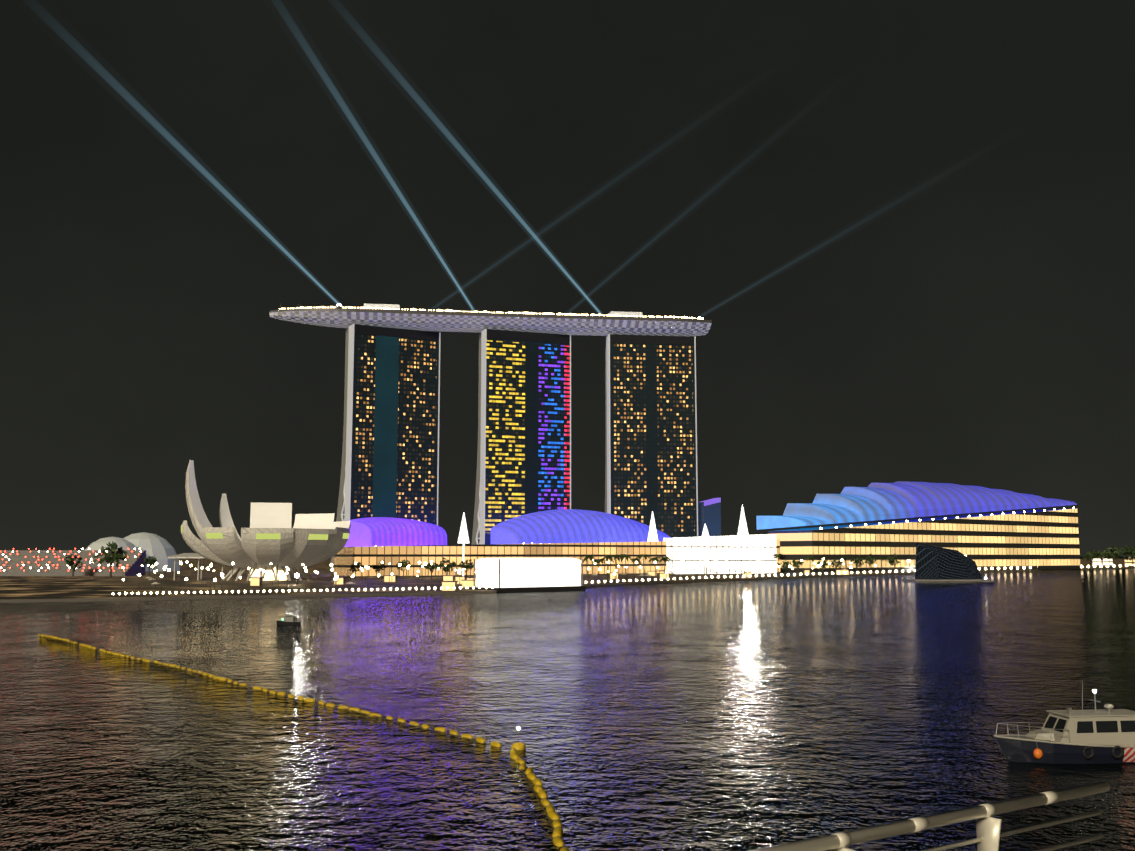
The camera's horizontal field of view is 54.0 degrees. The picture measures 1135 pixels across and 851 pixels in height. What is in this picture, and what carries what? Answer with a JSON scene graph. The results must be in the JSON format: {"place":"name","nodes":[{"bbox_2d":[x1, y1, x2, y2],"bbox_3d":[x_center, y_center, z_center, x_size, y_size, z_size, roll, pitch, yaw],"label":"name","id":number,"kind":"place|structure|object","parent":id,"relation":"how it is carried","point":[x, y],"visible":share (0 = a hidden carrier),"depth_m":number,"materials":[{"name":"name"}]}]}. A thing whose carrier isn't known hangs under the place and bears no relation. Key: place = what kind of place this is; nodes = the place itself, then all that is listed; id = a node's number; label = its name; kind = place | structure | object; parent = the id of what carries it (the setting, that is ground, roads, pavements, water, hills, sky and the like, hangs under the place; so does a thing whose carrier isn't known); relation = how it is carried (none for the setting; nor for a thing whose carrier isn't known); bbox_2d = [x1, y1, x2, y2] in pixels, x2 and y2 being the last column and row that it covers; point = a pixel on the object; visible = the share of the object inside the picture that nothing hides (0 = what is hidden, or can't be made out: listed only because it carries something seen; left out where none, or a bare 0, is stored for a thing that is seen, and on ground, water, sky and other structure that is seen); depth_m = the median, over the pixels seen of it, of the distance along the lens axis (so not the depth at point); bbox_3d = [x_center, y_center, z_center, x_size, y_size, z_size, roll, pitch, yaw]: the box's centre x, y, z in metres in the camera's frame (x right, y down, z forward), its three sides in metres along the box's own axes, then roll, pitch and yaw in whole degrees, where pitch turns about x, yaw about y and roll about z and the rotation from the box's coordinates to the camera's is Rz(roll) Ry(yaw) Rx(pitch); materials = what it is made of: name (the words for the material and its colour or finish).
{"place":"outdoors","nodes":[
{"label":"outdoors","id":0,"kind":"place"},
{"bbox_2d":[0,557,1134,850],"bbox_3d":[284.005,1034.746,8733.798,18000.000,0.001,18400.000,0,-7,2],"label":"bay water","id":1,"kind":"structure","parent":0,"point":[734,715],"depth_m":88.15,"materials":[{"name":"black liquid"}]},
{"bbox_2d":[276,613,301,624],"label":"small boat","id":2,"kind":"object","parent":1,"relation":"on","point":[290,620],"visible":0.98,"depth_m":203.10,"materials":[{"name":"black"}]},
{"bbox_2d":[38,634,568,850],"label":"floating barrier","id":3,"kind":"object","parent":1,"relation":"in","point":[556,824],"visible":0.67,"depth_m":75.32,"materials":[{"name":"yellow plastic"}]},
{"bbox_2d":[469,558,585,592],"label":"pavilion","id":4,"kind":"structure","parent":1,"relation":"on","point":[504,575],"depth_m":389.89,"materials":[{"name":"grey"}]},
{"bbox_2d":[902,543,992,580],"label":"crystal pavilion","id":5,"kind":"structure","parent":1,"relation":"in","point":[933,563],"depth_m":568.11,"materials":[{"name":"black glass"}]},
{"bbox_2d":[976,577,993,582],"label":"small boat","id":6,"kind":"object","parent":1,"relation":"on","point":[985,581],"visible":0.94,"depth_m":507.25,"materials":[{"name":"black"}]},
{"bbox_2d":[994,690,1134,763],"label":"patrol boat","id":7,"kind":"object","parent":1,"relation":"on","point":[1082,736],"visible":0.96,"depth_m":67.48,"materials":[{"name":"paint"}]},
{"bbox_2d":[0,559,1134,602],"bbox_3d":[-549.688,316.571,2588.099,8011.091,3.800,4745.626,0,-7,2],"label":"promenade ground","id":8,"kind":"structure","parent":0,"point":[52,588],"depth_m":456.80,"materials":[{"name":"grey concrete"}]},
{"bbox_2d":[0,532,179,575],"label":"domed conservatories","id":9,"kind":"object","parent":8,"relation":"on","point":[139,548],"visible":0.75,"depth_m":668.34,"materials":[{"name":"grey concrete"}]},
{"bbox_2d":[168,460,350,580],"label":"lotus-shaped museum","id":10,"kind":"structure","parent":8,"relation":"on","point":[273,537],"depth_m":520.74,"materials":[{"name":"white concrete"}]},
{"bbox_2d":[329,324,440,570],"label":"hotel tower","id":11,"kind":"structure","parent":8,"relation":"on","point":[390,459],"depth_m":865.45,"materials":[{"name":"black glass"}]},
{"bbox_2d":[122,559,909,594],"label":"promenade kiosks","id":12,"kind":"object","parent":8,"relation":"on","point":[449,582],"visible":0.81,"depth_m":470.25,"materials":[{"name":"grey"}]},
{"bbox_2d":[471,329,570,544],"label":"hotel tower","id":13,"kind":"structure","parent":8,"relation":"on","point":[524,432],"depth_m":880.17,"materials":[{"name":"black glass"}]},
{"bbox_2d":[269,303,711,335],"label":"rooftop sky deck","id":14,"kind":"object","parent":13,"relation":"on","point":[611,322],"visible":0.88,"depth_m":881.13,"materials":[{"name":"grey metal"}]},
{"bbox_2d":[294,567,750,584],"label":"plaza floodlights","id":15,"kind":"object","parent":8,"relation":"on","point":[296,575],"visible":0.33,"depth_m":452.88,"materials":[{"name":"grey"}]},
{"bbox_2d":[334,539,780,576],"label":"shopping mall building","id":16,"kind":"structure","parent":8,"relation":"on","point":[345,558],"depth_m":656.39,"materials":[{"name":"beige"}]},
{"bbox_2d":[344,517,446,546],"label":"domed roof","id":17,"kind":"structure","parent":16,"relation":"on","point":[380,531],"depth_m":658.19,"materials":[{"name":"purple"}]},
{"bbox_2d":[491,509,671,543],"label":"domed roof","id":18,"kind":"structure","parent":16,"relation":"on","point":[568,526],"depth_m":735.60,"materials":[{"name":"blue"}]},
{"bbox_2d":[458,504,748,575],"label":"white spires","id":19,"kind":"object","parent":16,"relation":"on","point":[463,538],"visible":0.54,"depth_m":733.75,"materials":[{"name":"white"}]},
{"bbox_2d":[64,541,1134,580],"bbox_3d":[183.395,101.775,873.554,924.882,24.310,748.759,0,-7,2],"label":"trees","id":20,"kind":"object","parent":8,"relation":"on","point":[1115,553],"visible":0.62,"depth_m":592.53,"materials":[{"name":"green plant"}]},
{"bbox_2d":[112,564,1134,597],"bbox_3d":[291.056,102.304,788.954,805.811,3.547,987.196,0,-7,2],"label":"promenade lamps","id":21,"kind":"object","parent":8,"relation":"on","point":[680,578],"visible":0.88,"depth_m":372.40,"materials":[{"name":"grey"}]},
{"bbox_2d":[605,334,697,537],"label":"hotel tower","id":22,"kind":"structure","parent":8,"relation":"on","point":[650,428],"depth_m":894.24,"materials":[{"name":"black glass"}]},
{"bbox_2d":[698,498,720,536],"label":"building","id":23,"kind":"structure","parent":8,"relation":"on","point":[709,512],"depth_m":891.68,"materials":[{"name":"blue glass"}]},
{"bbox_2d":[664,534,776,573],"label":"white building","id":24,"kind":"structure","parent":8,"relation":"on","point":[750,551],"depth_m":739.64,"materials":[{"name":"white"}]},
{"bbox_2d":[768,507,1079,572],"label":"convention center building","id":25,"kind":"structure","parent":8,"relation":"on","point":[1042,539],"depth_m":889.71,"materials":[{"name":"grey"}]},
{"bbox_2d":[756,481,1076,529],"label":"curved roof","id":26,"kind":"structure","parent":25,"relation":"on","point":[887,501],"depth_m":869.18,"materials":[{"name":"blue metal"}]},
{"bbox_2d":[1093,556,1134,565],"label":"distant buildings","id":27,"kind":"structure","parent":8,"relation":"on","point":[1098,562],"depth_m":1350.49,"materials":[{"name":"grey"}]},
{"bbox_2d":[0,0,1134,556],"label":"sky","id":28,"kind":"structure","parent":0,"point":[903,230],"materials":[{"name":"black"}]},
{"bbox_2d":[750,781,1109,850],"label":"bridge railing","id":29,"kind":"object","parent":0,"point":[988,829],"visible":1,"depth_m":5.54,"materials":[{"name":"silver metal"}]}
]}

